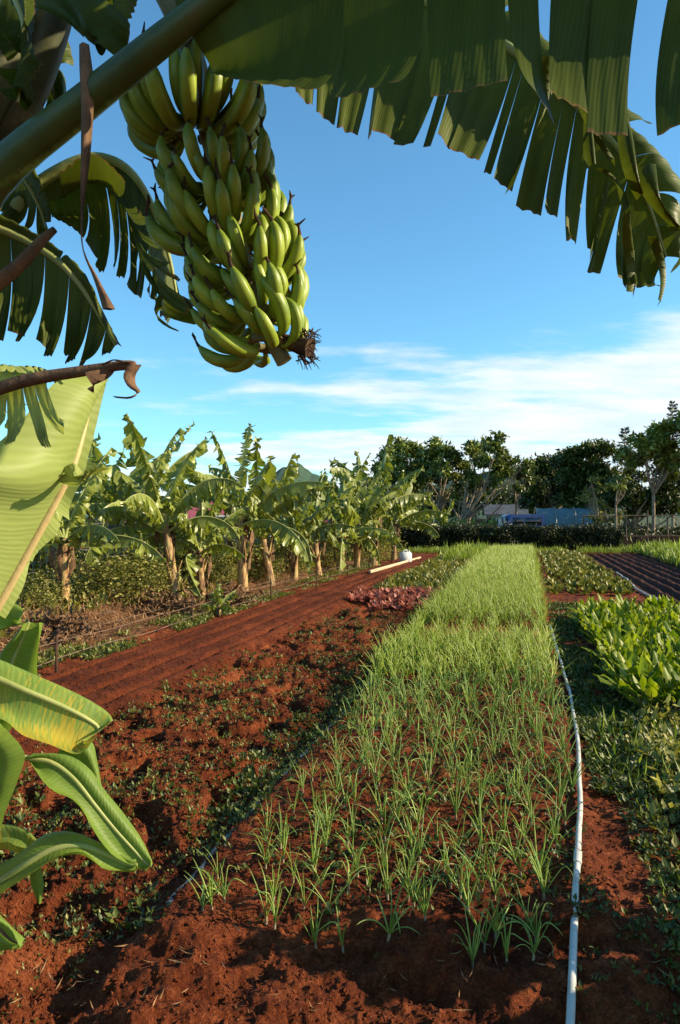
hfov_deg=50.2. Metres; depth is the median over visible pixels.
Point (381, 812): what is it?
onion plant
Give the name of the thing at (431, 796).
onion plant
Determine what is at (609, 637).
chard plant
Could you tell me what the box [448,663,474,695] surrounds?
onion plant
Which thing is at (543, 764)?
onion plant
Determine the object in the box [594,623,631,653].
chard plant
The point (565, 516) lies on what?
hoop shelter
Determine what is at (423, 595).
lettuce
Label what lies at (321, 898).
onion plant
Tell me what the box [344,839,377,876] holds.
onion plant
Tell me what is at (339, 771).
onion plant
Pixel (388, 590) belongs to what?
lettuce
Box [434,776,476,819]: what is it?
onion plant
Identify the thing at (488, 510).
house
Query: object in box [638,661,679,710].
chard plant
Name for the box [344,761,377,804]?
onion plant
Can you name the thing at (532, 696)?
onion plant
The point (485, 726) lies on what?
onion plant
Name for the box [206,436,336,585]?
banana plant
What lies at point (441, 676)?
onion plant
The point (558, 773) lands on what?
onion plant
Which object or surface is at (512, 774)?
onion plant
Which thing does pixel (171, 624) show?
drip line
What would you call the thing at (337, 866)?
weeds
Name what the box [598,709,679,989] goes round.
weeds
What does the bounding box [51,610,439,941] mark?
weeds
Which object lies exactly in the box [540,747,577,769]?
onion plant
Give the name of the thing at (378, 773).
onion plant
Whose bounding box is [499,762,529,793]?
onion plant
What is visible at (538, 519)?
parked van
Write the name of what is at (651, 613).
chard plant
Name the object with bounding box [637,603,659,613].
chard plant
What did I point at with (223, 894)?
onion plant
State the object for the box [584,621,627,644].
chard plant
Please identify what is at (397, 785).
onion plant
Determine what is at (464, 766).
onion plant
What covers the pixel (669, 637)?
chard plant
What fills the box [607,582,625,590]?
bean plant
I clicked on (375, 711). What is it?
onion plant
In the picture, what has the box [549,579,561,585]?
bean plant
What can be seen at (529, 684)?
onion plant
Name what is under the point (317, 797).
onion plant
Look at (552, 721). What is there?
onion plant
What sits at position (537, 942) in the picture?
onion plant
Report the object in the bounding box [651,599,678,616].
chard plant
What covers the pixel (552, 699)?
onion plant
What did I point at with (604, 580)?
bean plant
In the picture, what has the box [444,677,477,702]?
onion plant
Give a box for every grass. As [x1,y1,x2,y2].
[397,543,645,553]
[437,539,499,560]
[622,536,679,566]
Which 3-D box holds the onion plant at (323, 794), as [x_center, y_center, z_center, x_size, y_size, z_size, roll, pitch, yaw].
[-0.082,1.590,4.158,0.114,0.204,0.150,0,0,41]
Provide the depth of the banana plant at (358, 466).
33.01 m
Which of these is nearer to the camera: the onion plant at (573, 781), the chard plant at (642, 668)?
the onion plant at (573, 781)
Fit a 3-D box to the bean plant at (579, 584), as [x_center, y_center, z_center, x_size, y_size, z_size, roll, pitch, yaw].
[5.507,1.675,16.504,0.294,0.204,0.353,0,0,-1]
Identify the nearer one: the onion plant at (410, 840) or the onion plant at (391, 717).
the onion plant at (410, 840)
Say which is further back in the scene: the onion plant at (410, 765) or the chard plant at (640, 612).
the chard plant at (640, 612)
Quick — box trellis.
[582,510,679,546]
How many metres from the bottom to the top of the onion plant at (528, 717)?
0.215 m
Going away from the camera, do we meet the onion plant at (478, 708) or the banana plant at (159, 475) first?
the onion plant at (478, 708)
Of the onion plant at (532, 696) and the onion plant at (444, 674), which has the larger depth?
the onion plant at (444, 674)
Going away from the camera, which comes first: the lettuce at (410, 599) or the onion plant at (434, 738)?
the onion plant at (434, 738)
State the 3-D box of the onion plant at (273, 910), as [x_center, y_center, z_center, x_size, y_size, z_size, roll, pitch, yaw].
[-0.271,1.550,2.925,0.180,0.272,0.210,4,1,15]
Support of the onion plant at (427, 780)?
on the onion bed at (395, 961)
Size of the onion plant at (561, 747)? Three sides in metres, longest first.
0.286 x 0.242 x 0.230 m
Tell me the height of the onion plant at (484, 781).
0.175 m
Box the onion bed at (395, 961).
[54,585,625,1008]
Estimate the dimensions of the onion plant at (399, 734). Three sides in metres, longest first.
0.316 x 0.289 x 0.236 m
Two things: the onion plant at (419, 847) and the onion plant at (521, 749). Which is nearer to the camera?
the onion plant at (419, 847)
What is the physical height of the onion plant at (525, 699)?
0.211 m
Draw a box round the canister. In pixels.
[399,550,411,561]
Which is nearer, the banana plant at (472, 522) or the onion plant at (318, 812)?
the onion plant at (318, 812)
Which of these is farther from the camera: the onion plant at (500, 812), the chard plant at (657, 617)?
the chard plant at (657, 617)
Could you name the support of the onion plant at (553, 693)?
on the onion bed at (395, 961)
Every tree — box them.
[365,436,427,493]
[385,479,554,523]
[412,435,471,542]
[433,478,525,525]
[458,429,534,525]
[505,462,537,513]
[517,445,600,510]
[544,438,636,508]
[575,473,628,524]
[592,469,679,542]
[604,473,631,527]
[611,427,640,522]
[614,418,679,534]
[665,400,679,526]
[667,403,679,463]
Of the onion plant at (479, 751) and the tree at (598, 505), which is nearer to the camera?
the onion plant at (479, 751)
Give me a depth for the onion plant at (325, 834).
3.60 m
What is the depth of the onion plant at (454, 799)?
4.03 m
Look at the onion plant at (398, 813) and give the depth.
3.86 m
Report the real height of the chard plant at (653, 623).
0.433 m
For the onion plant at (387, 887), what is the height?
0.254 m
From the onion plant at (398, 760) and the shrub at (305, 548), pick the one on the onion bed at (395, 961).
the onion plant at (398, 760)
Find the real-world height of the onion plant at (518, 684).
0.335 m
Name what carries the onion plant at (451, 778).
on the onion bed at (395, 961)
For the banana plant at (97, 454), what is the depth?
16.27 m
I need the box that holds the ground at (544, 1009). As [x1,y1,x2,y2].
[32,547,679,1023]
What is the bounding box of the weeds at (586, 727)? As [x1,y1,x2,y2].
[548,600,679,798]
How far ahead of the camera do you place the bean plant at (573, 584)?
16.69 m
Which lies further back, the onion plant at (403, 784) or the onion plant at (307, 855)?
the onion plant at (403, 784)
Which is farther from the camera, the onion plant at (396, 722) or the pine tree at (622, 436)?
the pine tree at (622, 436)
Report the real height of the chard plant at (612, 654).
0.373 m
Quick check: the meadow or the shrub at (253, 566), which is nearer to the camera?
the shrub at (253, 566)
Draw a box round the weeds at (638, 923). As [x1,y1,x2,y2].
[552,841,679,1023]
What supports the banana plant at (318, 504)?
on the banana bank
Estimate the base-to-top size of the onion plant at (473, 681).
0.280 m
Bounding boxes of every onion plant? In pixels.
[184,875,228,911]
[185,859,213,909]
[193,864,243,902]
[199,858,227,894]
[202,846,225,878]
[240,812,288,862]
[246,824,272,842]
[247,832,282,868]
[248,827,282,862]
[249,802,273,837]
[250,864,287,924]
[252,865,296,929]
[260,801,277,827]
[260,857,288,901]
[264,806,304,848]
[276,776,301,813]
[281,842,307,882]
[285,759,309,792]
[285,860,333,909]
[288,834,322,868]
[289,751,323,781]
[295,903,330,948]
[300,790,338,830]
[302,795,336,829]
[304,861,333,891]
[304,871,354,908]
[309,812,333,870]
[310,779,338,815]
[311,804,346,850]
[312,722,346,745]
[312,791,335,844]
[314,906,350,952]
[318,776,334,804]
[319,760,363,800]
[319,794,351,817]
[323,737,343,762]
[324,746,345,774]
[325,731,351,755]
[325,755,356,787]
[325,848,375,890]
[326,771,363,807]
[330,794,358,830]
[330,823,375,858]
[336,738,382,772]
[338,719,354,741]
[338,814,359,845]
[339,709,362,731]
[339,827,372,866]
[340,743,371,773]
[341,699,359,724]
[343,686,366,719]
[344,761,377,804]
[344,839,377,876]
[345,721,375,760]
[346,711,371,738]
[349,696,361,714]
[349,699,374,739]
[349,854,383,892]
[352,740,383,768]
[353,677,374,708]
[354,719,378,741]
[356,672,386,705]
[357,731,386,757]
[357,735,381,771]
[358,666,376,699]
[358,870,419,941]
[359,730,378,752]
[359,771,386,809]
[359,791,412,841]
[360,822,409,853]
[361,665,386,688]
[361,667,379,697]
[361,696,381,733]
[363,816,395,877]
[364,742,383,775]
[365,700,397,729]
[365,755,388,785]
[365,758,388,785]
[366,782,409,819]
[368,697,376,718]
[369,672,395,697]
[369,742,417,778]
[371,656,406,692]
[371,693,389,718]
[372,671,398,704]
[372,733,415,761]
[375,679,412,699]
[375,690,404,732]
[375,841,412,902]
[376,681,395,704]
[378,691,413,722]
[380,663,400,688]
[380,715,400,748]
[380,728,401,770]
[381,667,403,692]
[382,761,419,805]
[382,785,410,823]
[383,716,408,755]
[384,716,401,736]
[385,661,405,682]
[385,705,426,741]
[387,683,412,708]
[388,707,408,737]
[389,757,419,788]
[389,802,424,848]
[390,774,429,810]
[390,828,439,858]
[390,840,430,893]
[391,767,425,803]
[391,807,440,862]
[392,694,427,729]
[392,858,445,907]
[393,699,416,723]
[393,862,427,900]
[394,676,423,714]
[395,830,431,871]
[396,748,428,782]
[396,782,425,829]
[398,789,434,817]
[401,678,425,706]
[402,652,431,693]
[405,674,426,700]
[406,676,433,713]
[407,864,445,920]
[409,714,436,746]
[409,731,440,774]
[410,728,443,757]
[411,694,432,728]
[413,678,436,704]
[414,689,441,711]
[415,748,440,774]
[416,701,440,733]
[416,779,445,810]
[417,679,447,704]
[417,703,445,734]
[417,722,443,757]
[418,672,434,699]
[419,684,453,716]
[419,714,446,743]
[420,751,446,790]
[422,706,447,736]
[424,662,444,688]
[424,707,457,739]
[425,674,460,707]
[425,827,461,872]
[427,734,455,757]
[427,832,473,888]
[428,815,452,845]
[430,662,454,684]
[430,769,465,805]
[434,662,461,683]
[434,670,462,695]
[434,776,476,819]
[434,837,484,899]
[435,812,482,846]
[436,744,476,784]
[437,667,461,701]
[438,698,456,720]
[439,703,467,738]
[439,722,472,758]
[439,747,461,787]
[440,682,473,714]
[441,686,474,719]
[442,811,479,858]
[443,740,461,769]
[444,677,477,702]
[447,706,463,730]
[447,836,501,883]
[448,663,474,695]
[448,743,480,771]
[449,708,473,736]
[449,716,484,741]
[449,858,502,913]
[450,889,519,952]
[451,842,513,893]
[452,753,480,777]
[453,833,514,888]
[454,724,482,756]
[454,755,490,796]
[454,900,489,966]
[457,672,487,711]
[458,702,486,730]
[459,669,489,695]
[460,781,491,829]
[461,719,485,745]
[462,733,481,760]
[463,888,525,939]
[464,683,496,711]
[464,769,502,792]
[464,795,492,851]
[465,701,490,716]
[466,681,486,706]
[467,756,523,802]
[468,746,488,770]
[469,690,502,727]
[470,650,495,684]
[470,672,488,692]
[470,707,507,742]
[470,772,494,793]
[470,787,501,820]
[471,725,494,756]
[473,727,508,746]
[474,666,505,686]
[475,699,490,724]
[476,753,507,786]
[477,719,508,752]
[478,761,493,808]
[479,820,509,857]
[480,788,521,819]
[482,692,505,723]
[482,725,505,759]
[482,807,526,865]
[483,684,510,704]
[484,679,510,712]
[484,747,509,780]
[484,798,514,835]
[485,660,523,694]
[485,671,506,702]
[486,855,522,899]
[487,664,512,689]
[488,675,519,705]
[488,758,546,804]
[491,703,518,736]
[492,668,523,700]
[494,825,566,876]
[494,908,532,962]
[495,708,514,744]
[495,721,524,746]
[496,687,522,716]
[496,704,535,738]
[496,780,530,811]
[497,883,540,936]
[499,652,526,690]
[499,758,522,794]
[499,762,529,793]
[500,687,513,719]
[501,656,522,691]
[503,748,541,776]
[504,890,561,942]
[506,688,533,727]
[506,728,528,760]
[507,732,535,763]
[507,751,538,774]
[508,808,548,842]
[510,680,545,713]
[510,779,541,825]
[510,810,563,877]
[513,688,535,706]
[514,706,532,731]
[514,915,553,960]
[516,668,534,693]
[516,672,547,706]
[516,679,550,717]
[516,704,543,730]
[517,669,545,692]
[517,724,539,753]
[518,661,543,691]
[519,748,563,775]
[519,842,559,884]
[520,781,551,808]
[521,680,549,720]
[522,693,539,723]
[522,710,555,733]
[523,754,562,792]
[526,663,547,697]
[526,838,574,899]
[527,712,538,744]
[529,738,556,767]
[530,673,562,696]
[530,794,556,838]
[531,762,578,805]
[531,767,568,813]
[533,652,560,689]
[533,706,562,736]
[536,673,565,710]
[536,677,571,705]
[536,723,574,745]
[537,660,576,700]
[537,682,568,715]
[537,707,547,741]
[539,689,572,725]
[539,713,564,740]
[539,720,579,759]
[540,670,566,700]
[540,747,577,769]
[542,722,580,756]
[545,701,581,732]
[548,809,577,848]
[549,796,591,825]
[550,736,577,765]
[552,758,574,782]
[557,696,577,720]
[559,756,591,791]
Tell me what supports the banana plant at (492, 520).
on the meadow
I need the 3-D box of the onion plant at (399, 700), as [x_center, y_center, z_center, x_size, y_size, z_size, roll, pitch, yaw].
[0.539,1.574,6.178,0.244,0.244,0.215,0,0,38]
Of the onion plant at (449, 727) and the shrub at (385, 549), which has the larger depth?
the shrub at (385, 549)
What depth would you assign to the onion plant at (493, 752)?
4.86 m
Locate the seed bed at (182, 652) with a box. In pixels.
[9,554,438,773]
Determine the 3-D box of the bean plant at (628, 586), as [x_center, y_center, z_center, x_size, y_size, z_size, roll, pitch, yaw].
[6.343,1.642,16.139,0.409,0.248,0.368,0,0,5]
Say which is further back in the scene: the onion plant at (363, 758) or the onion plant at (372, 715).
the onion plant at (372, 715)
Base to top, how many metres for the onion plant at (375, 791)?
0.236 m
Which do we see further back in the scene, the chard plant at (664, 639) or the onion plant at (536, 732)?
the chard plant at (664, 639)
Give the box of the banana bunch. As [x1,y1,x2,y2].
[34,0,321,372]
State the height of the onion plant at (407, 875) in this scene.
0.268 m
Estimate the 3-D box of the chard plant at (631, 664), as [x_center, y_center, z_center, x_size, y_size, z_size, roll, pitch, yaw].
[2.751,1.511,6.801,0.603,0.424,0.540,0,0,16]
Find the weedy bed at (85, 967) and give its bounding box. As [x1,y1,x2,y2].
[0,593,429,1023]
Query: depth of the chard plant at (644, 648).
7.45 m
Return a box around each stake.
[47,629,59,672]
[191,595,193,621]
[316,569,317,588]
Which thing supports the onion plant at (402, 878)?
on the onion bed at (395, 961)
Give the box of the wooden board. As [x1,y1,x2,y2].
[369,557,420,572]
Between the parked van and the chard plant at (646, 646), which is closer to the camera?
the chard plant at (646, 646)
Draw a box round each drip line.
[0,560,350,650]
[37,563,369,666]
[39,559,366,646]
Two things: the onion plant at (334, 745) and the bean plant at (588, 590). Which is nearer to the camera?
the onion plant at (334, 745)
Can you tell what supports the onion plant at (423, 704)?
on the onion bed at (395, 961)
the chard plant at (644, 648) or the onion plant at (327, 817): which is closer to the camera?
the onion plant at (327, 817)
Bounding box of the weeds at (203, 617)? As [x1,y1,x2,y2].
[37,553,412,676]
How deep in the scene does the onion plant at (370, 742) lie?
5.05 m
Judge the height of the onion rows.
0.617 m
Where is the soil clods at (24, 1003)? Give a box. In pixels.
[0,601,426,1023]
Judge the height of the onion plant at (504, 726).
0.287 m
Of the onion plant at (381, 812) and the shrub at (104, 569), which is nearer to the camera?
the onion plant at (381, 812)
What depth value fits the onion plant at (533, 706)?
5.81 m
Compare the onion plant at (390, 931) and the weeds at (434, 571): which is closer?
the onion plant at (390, 931)
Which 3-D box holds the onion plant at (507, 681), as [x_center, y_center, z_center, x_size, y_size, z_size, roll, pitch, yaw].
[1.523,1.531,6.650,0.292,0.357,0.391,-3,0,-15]
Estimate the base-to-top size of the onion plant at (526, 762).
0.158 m
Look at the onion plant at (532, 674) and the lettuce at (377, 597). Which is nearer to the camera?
the onion plant at (532, 674)
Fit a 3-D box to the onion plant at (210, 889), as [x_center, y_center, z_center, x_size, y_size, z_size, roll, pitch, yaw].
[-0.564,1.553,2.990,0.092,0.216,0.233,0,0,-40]
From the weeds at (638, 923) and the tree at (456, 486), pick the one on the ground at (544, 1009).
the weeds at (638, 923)
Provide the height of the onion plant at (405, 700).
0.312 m
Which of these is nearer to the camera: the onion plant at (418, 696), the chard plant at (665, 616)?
the onion plant at (418, 696)
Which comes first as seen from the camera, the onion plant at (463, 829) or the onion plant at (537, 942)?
the onion plant at (537, 942)
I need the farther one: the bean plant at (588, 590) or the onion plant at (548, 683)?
the bean plant at (588, 590)
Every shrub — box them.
[17,563,75,612]
[26,547,93,583]
[27,548,84,579]
[47,547,186,605]
[102,533,183,580]
[109,554,166,588]
[158,535,235,579]
[203,536,264,582]
[205,560,236,586]
[226,537,302,569]
[234,554,290,581]
[275,541,328,564]
[279,552,314,573]
[308,541,362,556]
[312,545,350,569]
[345,546,387,561]
[346,528,400,559]
[378,527,407,554]
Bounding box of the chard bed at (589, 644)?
[574,616,679,739]
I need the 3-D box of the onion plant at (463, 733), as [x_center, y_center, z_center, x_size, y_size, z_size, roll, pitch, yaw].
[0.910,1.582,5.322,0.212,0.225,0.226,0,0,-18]
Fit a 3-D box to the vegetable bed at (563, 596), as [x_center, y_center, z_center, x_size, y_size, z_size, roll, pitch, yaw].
[7.376,1.830,22.688,1.946,0.074,21.722,0,0,14]
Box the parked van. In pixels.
[498,514,545,540]
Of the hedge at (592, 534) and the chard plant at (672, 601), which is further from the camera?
the hedge at (592, 534)
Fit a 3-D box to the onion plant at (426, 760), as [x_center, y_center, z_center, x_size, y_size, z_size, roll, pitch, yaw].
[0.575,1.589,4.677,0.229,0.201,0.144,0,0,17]
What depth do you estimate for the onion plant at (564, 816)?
3.83 m
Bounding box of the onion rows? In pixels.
[360,542,576,685]
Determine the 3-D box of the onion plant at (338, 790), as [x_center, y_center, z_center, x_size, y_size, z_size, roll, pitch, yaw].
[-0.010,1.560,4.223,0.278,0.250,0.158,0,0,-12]
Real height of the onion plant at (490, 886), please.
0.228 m
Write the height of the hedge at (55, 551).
1.750 m
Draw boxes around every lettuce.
[348,593,360,600]
[356,584,373,592]
[359,594,374,602]
[367,592,381,601]
[367,599,384,606]
[367,601,384,610]
[369,603,387,609]
[371,592,383,600]
[380,601,399,608]
[382,586,397,594]
[382,593,393,600]
[387,597,398,603]
[394,588,407,594]
[394,592,402,602]
[395,601,420,609]
[398,594,414,601]
[399,595,414,603]
[411,587,426,594]
[413,591,429,600]
[417,600,431,608]
[423,595,436,602]
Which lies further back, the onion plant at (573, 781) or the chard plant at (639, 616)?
the chard plant at (639, 616)
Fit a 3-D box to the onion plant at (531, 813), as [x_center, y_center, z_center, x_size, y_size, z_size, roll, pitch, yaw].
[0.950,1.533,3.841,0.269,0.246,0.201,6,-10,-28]
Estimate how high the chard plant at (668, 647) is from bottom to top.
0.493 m
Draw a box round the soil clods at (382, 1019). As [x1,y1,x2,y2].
[1,684,679,1023]
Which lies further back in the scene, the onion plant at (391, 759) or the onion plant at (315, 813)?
the onion plant at (391, 759)
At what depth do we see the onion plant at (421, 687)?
6.11 m
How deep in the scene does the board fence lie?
37.18 m
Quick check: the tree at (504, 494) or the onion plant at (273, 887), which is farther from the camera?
the tree at (504, 494)
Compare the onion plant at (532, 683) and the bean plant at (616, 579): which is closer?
the onion plant at (532, 683)
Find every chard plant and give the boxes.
[567,596,594,611]
[567,596,597,618]
[567,598,607,621]
[571,602,613,623]
[577,609,618,630]
[578,610,623,637]
[580,609,619,630]
[581,611,618,644]
[581,627,630,661]
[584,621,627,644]
[585,592,622,605]
[587,630,636,663]
[593,653,672,706]
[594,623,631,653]
[594,647,649,689]
[596,599,623,609]
[597,636,650,671]
[598,605,641,620]
[598,643,646,669]
[601,601,633,613]
[601,649,654,682]
[602,619,652,636]
[603,614,649,635]
[606,632,653,648]
[609,592,651,606]
[613,615,639,626]
[616,599,652,614]
[616,622,649,638]
[616,671,678,709]
[617,598,641,611]
[621,619,674,635]
[622,642,660,660]
[624,608,653,621]
[624,634,655,645]
[625,645,679,663]
[628,660,679,702]
[629,611,653,622]
[631,604,667,616]
[633,637,664,657]
[634,598,657,607]
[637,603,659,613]
[637,615,663,633]
[638,595,677,610]
[638,650,677,682]
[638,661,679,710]
[643,633,667,648]
[645,610,667,622]
[645,610,670,620]
[646,631,679,654]
[647,619,679,635]
[648,625,670,637]
[649,613,674,628]
[649,620,679,642]
[650,635,675,659]
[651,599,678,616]
[658,594,674,603]
[658,594,679,608]
[659,607,670,615]
[659,651,679,664]
[662,603,679,614]
[662,609,673,621]
[664,632,677,643]
[670,612,679,629]
[672,670,679,688]
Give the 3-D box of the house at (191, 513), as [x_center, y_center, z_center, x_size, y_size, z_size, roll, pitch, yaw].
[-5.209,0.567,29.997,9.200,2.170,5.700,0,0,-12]
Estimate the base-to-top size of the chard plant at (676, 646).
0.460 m
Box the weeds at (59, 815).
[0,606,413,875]
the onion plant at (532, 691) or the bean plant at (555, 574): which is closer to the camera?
the onion plant at (532, 691)
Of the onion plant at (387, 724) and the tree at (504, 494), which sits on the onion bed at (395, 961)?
the onion plant at (387, 724)
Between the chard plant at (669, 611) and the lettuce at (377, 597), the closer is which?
the chard plant at (669, 611)
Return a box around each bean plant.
[546,585,562,593]
[549,572,560,578]
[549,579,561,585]
[549,582,563,589]
[562,578,574,585]
[565,580,577,588]
[566,587,578,593]
[574,575,585,581]
[576,581,585,589]
[578,586,593,594]
[580,579,588,586]
[584,583,594,590]
[592,581,608,588]
[593,584,609,593]
[595,565,604,570]
[601,578,611,583]
[602,568,614,573]
[607,575,620,583]
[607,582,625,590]
[611,586,627,594]
[615,580,634,589]
[618,579,632,584]
[622,586,635,594]
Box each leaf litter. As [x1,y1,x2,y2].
[2,602,117,644]
[105,583,203,617]
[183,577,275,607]
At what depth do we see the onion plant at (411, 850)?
3.50 m
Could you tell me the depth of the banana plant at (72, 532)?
11.85 m
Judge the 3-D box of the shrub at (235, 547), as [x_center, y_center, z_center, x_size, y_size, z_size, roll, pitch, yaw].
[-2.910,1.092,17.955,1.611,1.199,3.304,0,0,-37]
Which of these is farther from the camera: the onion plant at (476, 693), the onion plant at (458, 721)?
the onion plant at (476, 693)
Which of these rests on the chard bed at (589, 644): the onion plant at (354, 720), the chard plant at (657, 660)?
the chard plant at (657, 660)
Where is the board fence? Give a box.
[572,535,679,546]
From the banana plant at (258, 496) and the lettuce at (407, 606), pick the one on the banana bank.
the banana plant at (258, 496)
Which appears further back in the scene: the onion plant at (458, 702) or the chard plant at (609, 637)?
the chard plant at (609, 637)
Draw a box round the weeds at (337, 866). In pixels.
[91,684,598,981]
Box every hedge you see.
[29,513,326,590]
[380,519,625,551]
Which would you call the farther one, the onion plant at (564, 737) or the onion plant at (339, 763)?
the onion plant at (564, 737)
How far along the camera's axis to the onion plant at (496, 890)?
3.06 m
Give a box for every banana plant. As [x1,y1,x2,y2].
[0,0,679,447]
[0,376,108,617]
[5,404,109,570]
[35,432,165,607]
[75,437,164,573]
[78,413,243,600]
[88,421,207,525]
[130,479,250,602]
[158,422,324,590]
[200,584,237,616]
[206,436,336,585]
[243,479,354,580]
[248,474,312,519]
[272,468,360,576]
[305,434,432,565]
[311,453,397,570]
[327,469,403,567]
[335,451,401,521]
[362,470,448,560]
[422,516,438,524]
[424,498,469,527]
[460,516,476,526]
[479,516,503,526]
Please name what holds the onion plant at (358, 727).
on the onion bed at (395, 961)
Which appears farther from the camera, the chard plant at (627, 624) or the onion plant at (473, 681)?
the chard plant at (627, 624)
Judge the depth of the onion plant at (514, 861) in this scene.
3.32 m
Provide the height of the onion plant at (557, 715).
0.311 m
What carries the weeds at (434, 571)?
on the weedy bed at (85, 967)
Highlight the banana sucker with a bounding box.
[0,604,152,950]
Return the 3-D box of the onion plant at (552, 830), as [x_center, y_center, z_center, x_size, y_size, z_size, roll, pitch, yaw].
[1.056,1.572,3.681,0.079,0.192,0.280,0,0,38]
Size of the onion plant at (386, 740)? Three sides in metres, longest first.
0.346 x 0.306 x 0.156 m
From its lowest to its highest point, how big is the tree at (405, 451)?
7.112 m
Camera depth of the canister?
25.71 m
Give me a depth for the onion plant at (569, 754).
4.76 m
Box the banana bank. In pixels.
[0,547,397,660]
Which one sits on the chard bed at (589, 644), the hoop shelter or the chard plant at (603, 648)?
the chard plant at (603, 648)
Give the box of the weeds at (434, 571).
[372,551,472,590]
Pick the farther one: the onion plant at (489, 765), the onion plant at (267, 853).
the onion plant at (489, 765)
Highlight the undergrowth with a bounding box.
[416,519,679,543]
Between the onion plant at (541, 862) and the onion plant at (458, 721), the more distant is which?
the onion plant at (458, 721)
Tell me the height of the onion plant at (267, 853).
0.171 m
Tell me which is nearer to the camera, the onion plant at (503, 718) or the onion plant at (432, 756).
the onion plant at (432, 756)
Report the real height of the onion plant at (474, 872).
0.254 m
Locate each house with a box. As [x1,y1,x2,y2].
[89,500,332,555]
[482,505,528,525]
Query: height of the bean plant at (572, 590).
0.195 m
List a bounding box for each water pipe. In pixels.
[165,646,403,903]
[550,626,582,1023]
[616,572,657,599]
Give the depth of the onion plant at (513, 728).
5.34 m
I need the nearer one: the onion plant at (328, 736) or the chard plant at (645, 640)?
the onion plant at (328, 736)
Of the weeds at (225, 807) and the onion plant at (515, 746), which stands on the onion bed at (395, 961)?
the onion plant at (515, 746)
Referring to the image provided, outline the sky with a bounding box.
[0,0,679,497]
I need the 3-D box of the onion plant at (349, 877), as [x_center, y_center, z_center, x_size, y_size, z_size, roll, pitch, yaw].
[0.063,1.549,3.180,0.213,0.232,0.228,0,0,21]
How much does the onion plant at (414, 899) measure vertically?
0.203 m
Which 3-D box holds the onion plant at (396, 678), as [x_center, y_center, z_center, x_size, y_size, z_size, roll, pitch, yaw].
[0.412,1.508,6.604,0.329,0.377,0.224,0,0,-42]
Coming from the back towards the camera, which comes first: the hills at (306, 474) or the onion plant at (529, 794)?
the hills at (306, 474)
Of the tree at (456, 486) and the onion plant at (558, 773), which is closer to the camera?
the onion plant at (558, 773)
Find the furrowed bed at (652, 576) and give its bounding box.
[586,553,679,603]
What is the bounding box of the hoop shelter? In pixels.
[533,507,594,527]
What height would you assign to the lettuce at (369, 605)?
0.201 m
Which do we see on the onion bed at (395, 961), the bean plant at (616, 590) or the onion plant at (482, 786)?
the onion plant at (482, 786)
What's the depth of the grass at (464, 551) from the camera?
26.96 m
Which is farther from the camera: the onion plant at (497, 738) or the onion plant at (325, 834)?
the onion plant at (497, 738)
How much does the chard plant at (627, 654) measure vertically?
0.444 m
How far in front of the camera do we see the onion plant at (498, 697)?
6.05 m
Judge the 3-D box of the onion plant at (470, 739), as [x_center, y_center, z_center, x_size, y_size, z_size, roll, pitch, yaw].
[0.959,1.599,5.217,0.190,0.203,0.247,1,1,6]
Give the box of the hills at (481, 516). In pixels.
[84,490,679,517]
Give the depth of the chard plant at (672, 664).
6.49 m
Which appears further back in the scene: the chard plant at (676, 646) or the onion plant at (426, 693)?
the chard plant at (676, 646)
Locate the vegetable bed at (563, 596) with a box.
[541,553,647,612]
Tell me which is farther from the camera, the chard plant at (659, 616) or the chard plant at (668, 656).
the chard plant at (659, 616)
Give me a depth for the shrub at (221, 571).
16.36 m
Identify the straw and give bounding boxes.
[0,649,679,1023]
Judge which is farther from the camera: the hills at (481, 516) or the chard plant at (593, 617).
the hills at (481, 516)
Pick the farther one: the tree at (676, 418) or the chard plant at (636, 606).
the tree at (676, 418)
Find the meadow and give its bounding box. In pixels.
[88,518,679,545]
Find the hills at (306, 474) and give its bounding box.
[236,463,557,496]
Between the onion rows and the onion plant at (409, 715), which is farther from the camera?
the onion rows
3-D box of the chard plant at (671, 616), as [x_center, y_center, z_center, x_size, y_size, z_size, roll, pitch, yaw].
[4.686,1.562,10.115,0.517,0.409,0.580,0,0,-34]
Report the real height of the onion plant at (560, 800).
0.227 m
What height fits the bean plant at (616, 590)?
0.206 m
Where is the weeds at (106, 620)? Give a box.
[0,548,386,656]
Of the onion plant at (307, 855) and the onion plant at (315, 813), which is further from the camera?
the onion plant at (315, 813)
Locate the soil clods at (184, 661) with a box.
[9,574,391,766]
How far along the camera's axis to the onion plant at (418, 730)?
5.17 m
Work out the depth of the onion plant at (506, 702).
5.93 m
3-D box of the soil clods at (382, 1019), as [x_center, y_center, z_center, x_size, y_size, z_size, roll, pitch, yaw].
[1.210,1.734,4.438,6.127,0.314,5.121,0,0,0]
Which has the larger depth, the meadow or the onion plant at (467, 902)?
the meadow
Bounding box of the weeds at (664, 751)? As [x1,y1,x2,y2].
[619,689,679,823]
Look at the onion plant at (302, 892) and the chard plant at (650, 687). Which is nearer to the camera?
the onion plant at (302, 892)
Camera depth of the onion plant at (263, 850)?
3.39 m
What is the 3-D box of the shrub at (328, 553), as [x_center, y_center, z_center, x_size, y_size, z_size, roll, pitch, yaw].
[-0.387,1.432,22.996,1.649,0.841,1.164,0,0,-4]

